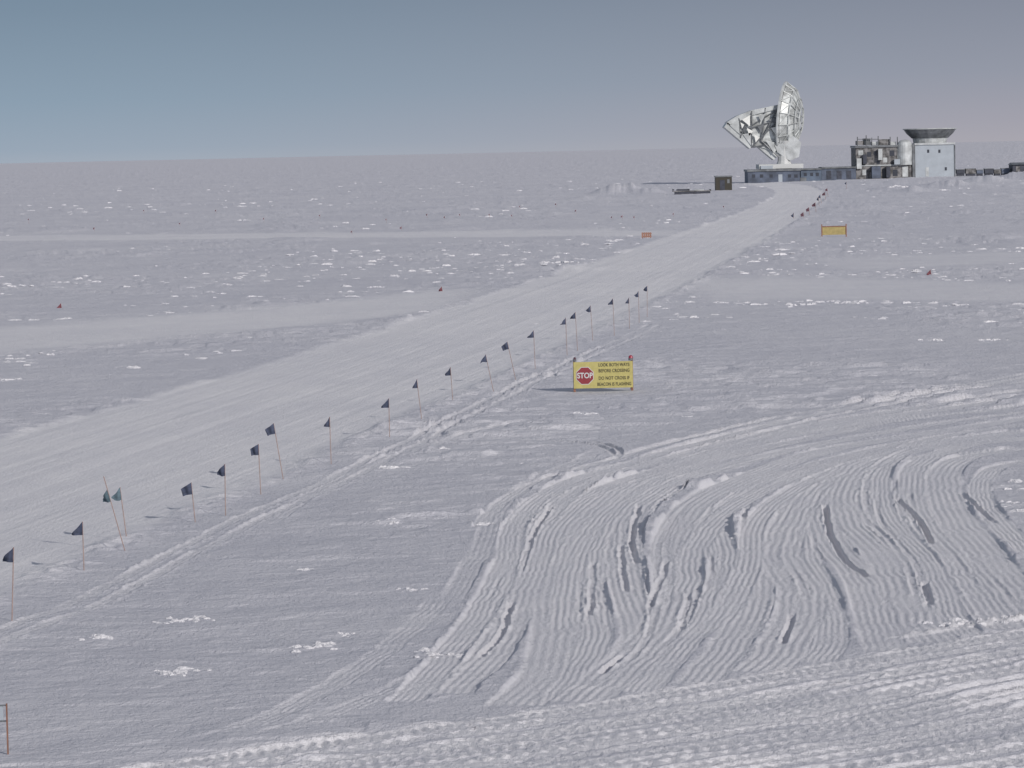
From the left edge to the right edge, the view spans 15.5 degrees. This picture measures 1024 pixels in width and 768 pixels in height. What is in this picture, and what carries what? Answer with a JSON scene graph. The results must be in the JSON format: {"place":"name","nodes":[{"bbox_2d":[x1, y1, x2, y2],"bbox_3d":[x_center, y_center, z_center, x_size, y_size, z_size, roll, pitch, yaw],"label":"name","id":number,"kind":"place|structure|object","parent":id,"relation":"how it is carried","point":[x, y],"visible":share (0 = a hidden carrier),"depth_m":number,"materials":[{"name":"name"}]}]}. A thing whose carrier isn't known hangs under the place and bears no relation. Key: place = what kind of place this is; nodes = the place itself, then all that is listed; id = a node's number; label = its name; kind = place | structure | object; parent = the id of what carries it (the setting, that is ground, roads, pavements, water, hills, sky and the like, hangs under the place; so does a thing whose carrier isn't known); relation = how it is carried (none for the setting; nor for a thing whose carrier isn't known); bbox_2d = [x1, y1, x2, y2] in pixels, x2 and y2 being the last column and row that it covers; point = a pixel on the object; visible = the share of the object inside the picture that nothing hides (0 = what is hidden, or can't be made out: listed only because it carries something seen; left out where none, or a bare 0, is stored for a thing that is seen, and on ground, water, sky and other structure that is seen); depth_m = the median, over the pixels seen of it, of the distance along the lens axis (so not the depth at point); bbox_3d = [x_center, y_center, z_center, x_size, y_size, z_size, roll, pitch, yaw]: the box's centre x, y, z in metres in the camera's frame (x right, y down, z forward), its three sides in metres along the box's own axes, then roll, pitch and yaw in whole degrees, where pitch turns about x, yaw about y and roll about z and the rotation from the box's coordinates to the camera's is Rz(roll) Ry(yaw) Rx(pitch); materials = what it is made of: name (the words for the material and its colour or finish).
{"place":"outdoors","nodes":[
{"label":"outdoors","id":0,"kind":"place"},
{"bbox_2d":[0,182,826,592],"bbox_3d":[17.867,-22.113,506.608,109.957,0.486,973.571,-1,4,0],"label":"snow road","id":1,"kind":"structure","parent":0,"point":[154,454],"depth_m":148.53,"materials":[{"name":"white snow"}]},
{"bbox_2d":[0,141,1023,767],"bbox_3d":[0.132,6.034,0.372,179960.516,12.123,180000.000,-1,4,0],"label":"snow ground","id":2,"kind":"structure","parent":0,"point":[606,591],"depth_m":106.79,"materials":[{"name":"white snow"}]},
{"bbox_2d":[0,703,8,753],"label":"wooden rack","id":3,"kind":"object","parent":2,"relation":"on","point":[1,714],"visible":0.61,"depth_m":61.50,"materials":[{"name":"brown wood"}]},
{"bbox_2d":[2,547,13,620],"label":"marker flag","id":4,"kind":"object","parent":2,"relation":"on","point":[9,556],"visible":0.97,"depth_m":79.45,"materials":[{"name":"fabric"}]},
{"bbox_2d":[72,522,84,569],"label":"marker flag","id":5,"kind":"object","parent":2,"relation":"on","point":[78,530],"visible":0.94,"depth_m":89.08,"materials":[{"name":"fabric"}]},
{"bbox_2d":[103,476,124,550],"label":"marker flag","id":6,"kind":"object","parent":2,"relation":"on","point":[106,497],"visible":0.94,"depth_m":93.27,"materials":[{"name":"brown wood"}]},
{"bbox_2d":[111,487,126,535],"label":"marker flag","id":7,"kind":"object","parent":2,"relation":"on","point":[117,496],"visible":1,"depth_m":95.83,"materials":[{"name":"teal fabric"}]},
{"bbox_2d":[181,482,195,521],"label":"marker flag","id":8,"kind":"object","parent":2,"relation":"on","point":[186,490],"visible":0.94,"depth_m":100.26,"materials":[{"name":"fabric"}]},
{"bbox_2d":[217,464,225,515],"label":"marker flag","id":9,"kind":"object","parent":2,"relation":"on","point":[221,471],"visible":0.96,"depth_m":101.97,"materials":[{"name":"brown wood"}]},
{"bbox_2d":[250,444,260,494],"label":"marker flag","id":10,"kind":"object","parent":2,"relation":"on","point":[254,450],"visible":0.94,"depth_m":108.62,"materials":[{"name":"fabric"}]},
{"bbox_2d":[265,423,283,478],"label":"marker flag","id":11,"kind":"object","parent":2,"relation":"on","point":[269,430],"visible":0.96,"depth_m":113.08,"materials":[{"name":"fabric"}]},
{"bbox_2d":[324,417,331,463],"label":"marker flag","id":12,"kind":"object","parent":2,"relation":"on","point":[327,423],"visible":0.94,"depth_m":117.78,"materials":[{"name":"fabric"}]},
{"bbox_2d":[381,398,389,436],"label":"marker flag","id":13,"kind":"object","parent":2,"relation":"on","point":[385,404],"visible":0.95,"depth_m":129.15,"materials":[{"name":"fabric"}]},
{"bbox_2d":[412,379,421,418],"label":"marker flag","id":14,"kind":"object","parent":2,"relation":"on","point":[415,385],"visible":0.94,"depth_m":136.85,"materials":[{"name":"fabric"}]},
{"bbox_2d":[445,367,452,399],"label":"marker flag","id":15,"kind":"object","parent":2,"relation":"on","point":[448,373],"visible":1,"depth_m":146.28,"materials":[{"name":"black fabric"}]},
{"bbox_2d":[480,354,493,390],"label":"marker flag","id":16,"kind":"object","parent":2,"relation":"on","point":[484,359],"visible":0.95,"depth_m":152.41,"materials":[{"name":"fabric"}]},
{"bbox_2d":[501,342,515,379],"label":"marker flag","id":17,"kind":"object","parent":2,"relation":"on","point":[505,346],"visible":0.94,"depth_m":158.04,"materials":[{"name":"black fabric"}]},
{"bbox_2d":[0,176,1023,512],"bbox_3d":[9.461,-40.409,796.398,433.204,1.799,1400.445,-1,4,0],"label":"snow chunks","id":18,"kind":"object","parent":2,"relation":"on","point":[538,276],"visible":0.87,"depth_m":297.67,"materials":[{"name":"white snow"}]},
{"bbox_2d":[527,330,534,358],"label":"marker flag","id":19,"kind":"object","parent":2,"relation":"on","point":[531,335],"visible":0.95,"depth_m":167.60,"materials":[{"name":"fabric"}]},
{"bbox_2d":[78,185,1023,675],"bbox_3d":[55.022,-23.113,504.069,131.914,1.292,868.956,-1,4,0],"label":"snow drift chunks","id":20,"kind":"object","parent":2,"relation":"on","point":[426,649],"visible":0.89,"depth_m":76.33,"materials":[{"name":"white snow"}]},
{"bbox_2d":[560,318,566,345],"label":"marker flag","id":21,"kind":"object","parent":2,"relation":"on","point":[564,322],"visible":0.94,"depth_m":177.31,"materials":[{"name":"fabric"}]},
{"bbox_2d":[570,313,577,350],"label":"marker flag","id":22,"kind":"object","parent":2,"relation":"on","point":[573,316],"visible":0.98,"depth_m":181.68,"materials":[{"name":"fabric"}]},
{"bbox_2d":[586,306,592,339],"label":"marker flag","id":23,"kind":"object","parent":2,"relation":"on","point":[588,309],"visible":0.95,"depth_m":192.36,"materials":[{"name":"black fabric"}]},
{"bbox_2d":[573,355,632,391],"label":"warning sign","id":24,"kind":"object","parent":2,"relation":"on","point":[612,374],"visible":0.99,"depth_m":150.94,"materials":[{"name":"yellow paint"}]},
{"bbox_2d":[608,299,614,335],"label":"marker flag","id":25,"kind":"object","parent":2,"relation":"on","point":[610,302],"visible":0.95,"depth_m":196.84,"materials":[{"name":"fabric"}]},
{"bbox_2d":[642,232,651,237],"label":"barricade","id":26,"kind":"object","parent":2,"relation":"on","point":[646,233],"visible":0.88,"depth_m":408.85,"materials":[{"name":"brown wood"}]},
{"bbox_2d":[672,189,710,194],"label":"cargo sled","id":27,"kind":"object","parent":2,"relation":"on","point":[684,191],"visible":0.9,"depth_m":788.18,"materials":[{"name":"grey metal"}]},
{"bbox_2d":[714,176,732,189],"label":"storage hut","id":28,"kind":"object","parent":2,"relation":"on","point":[723,182],"visible":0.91,"depth_m":832.80,"materials":[{"name":"black paint"}]},
{"bbox_2d":[744,165,805,182],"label":"telescope building","id":29,"kind":"structure","parent":2,"relation":"on","point":[764,174],"depth_m":996.59,"materials":[{"name":"blue metal"}]},
{"bbox_2d":[722,81,803,168],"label":"radio telescope","id":30,"kind":"object","parent":29,"relation":"on","point":[772,132],"visible":1,"depth_m":998.01,"materials":[{"name":"white paint"}]},
{"bbox_2d":[799,166,855,180],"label":"storage building","id":31,"kind":"structure","parent":2,"relation":"on","point":[831,173],"depth_m":1002.50,"materials":[{"name":"blue metal"}]},
{"bbox_2d":[821,224,846,236],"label":"road sign","id":32,"kind":"object","parent":2,"relation":"on","point":[833,230],"visible":0.95,"depth_m":397.79,"materials":[{"name":"yellow paint"}]},
{"bbox_2d":[850,135,911,178],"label":"laboratory","id":33,"kind":"structure","parent":2,"relation":"on","point":[883,158],"depth_m":1003.28,"materials":[{"name":"grey metal"}]},
{"bbox_2d":[903,128,956,176],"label":"telescope tower","id":34,"kind":"structure","parent":2,"relation":"on","point":[932,156],"depth_m":1003.36,"materials":[{"name":"metal"}]},
{"bbox_2d":[956,169,964,175],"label":"cargo crate","id":35,"kind":"object","parent":2,"relation":"on","point":[960,172],"visible":1,"depth_m":1006.59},
{"bbox_2d":[965,168,975,175],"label":"cargo crate","id":36,"kind":"object","parent":2,"relation":"on","point":[970,171],"visible":1,"depth_m":1006.59,"materials":[{"name":"grey"}]},
{"bbox_2d":[976,169,982,175],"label":"cargo crate","id":37,"kind":"object","parent":2,"relation":"on","point":[979,172],"visible":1,"depth_m":1006.71,"materials":[{"name":"blue metal"}]},
{"bbox_2d":[983,168,993,175],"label":"cargo crate","id":38,"kind":"object","parent":2,"relation":"on","point":[988,171],"visible":0.93,"depth_m":1006.58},
{"bbox_2d":[993,169,1000,175],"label":"cargo crate","id":39,"kind":"object","parent":2,"relation":"on","point":[997,172],"visible":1,"depth_m":1006.60,"materials":[{"name":"grey"}]},
{"bbox_2d":[1000,168,1009,174],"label":"cargo crate","id":40,"kind":"object","parent":2,"relation":"on","point":[1004,171],"visible":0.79,"depth_m":1006.59,"materials":[{"name":"blue metal"}]},
{"bbox_2d":[1008,162,1023,171],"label":"dark shed","id":41,"kind":"structure","parent":2,"relation":"on","point":[1016,167],"depth_m":1003.56,"materials":[{"name":"grey metal"}]},
{"bbox_2d":[0,0,1023,163],"label":"sky","id":42,"kind":"structure","parent":0,"point":[81,80],"materials":[{"name":"blue"}]}
]}

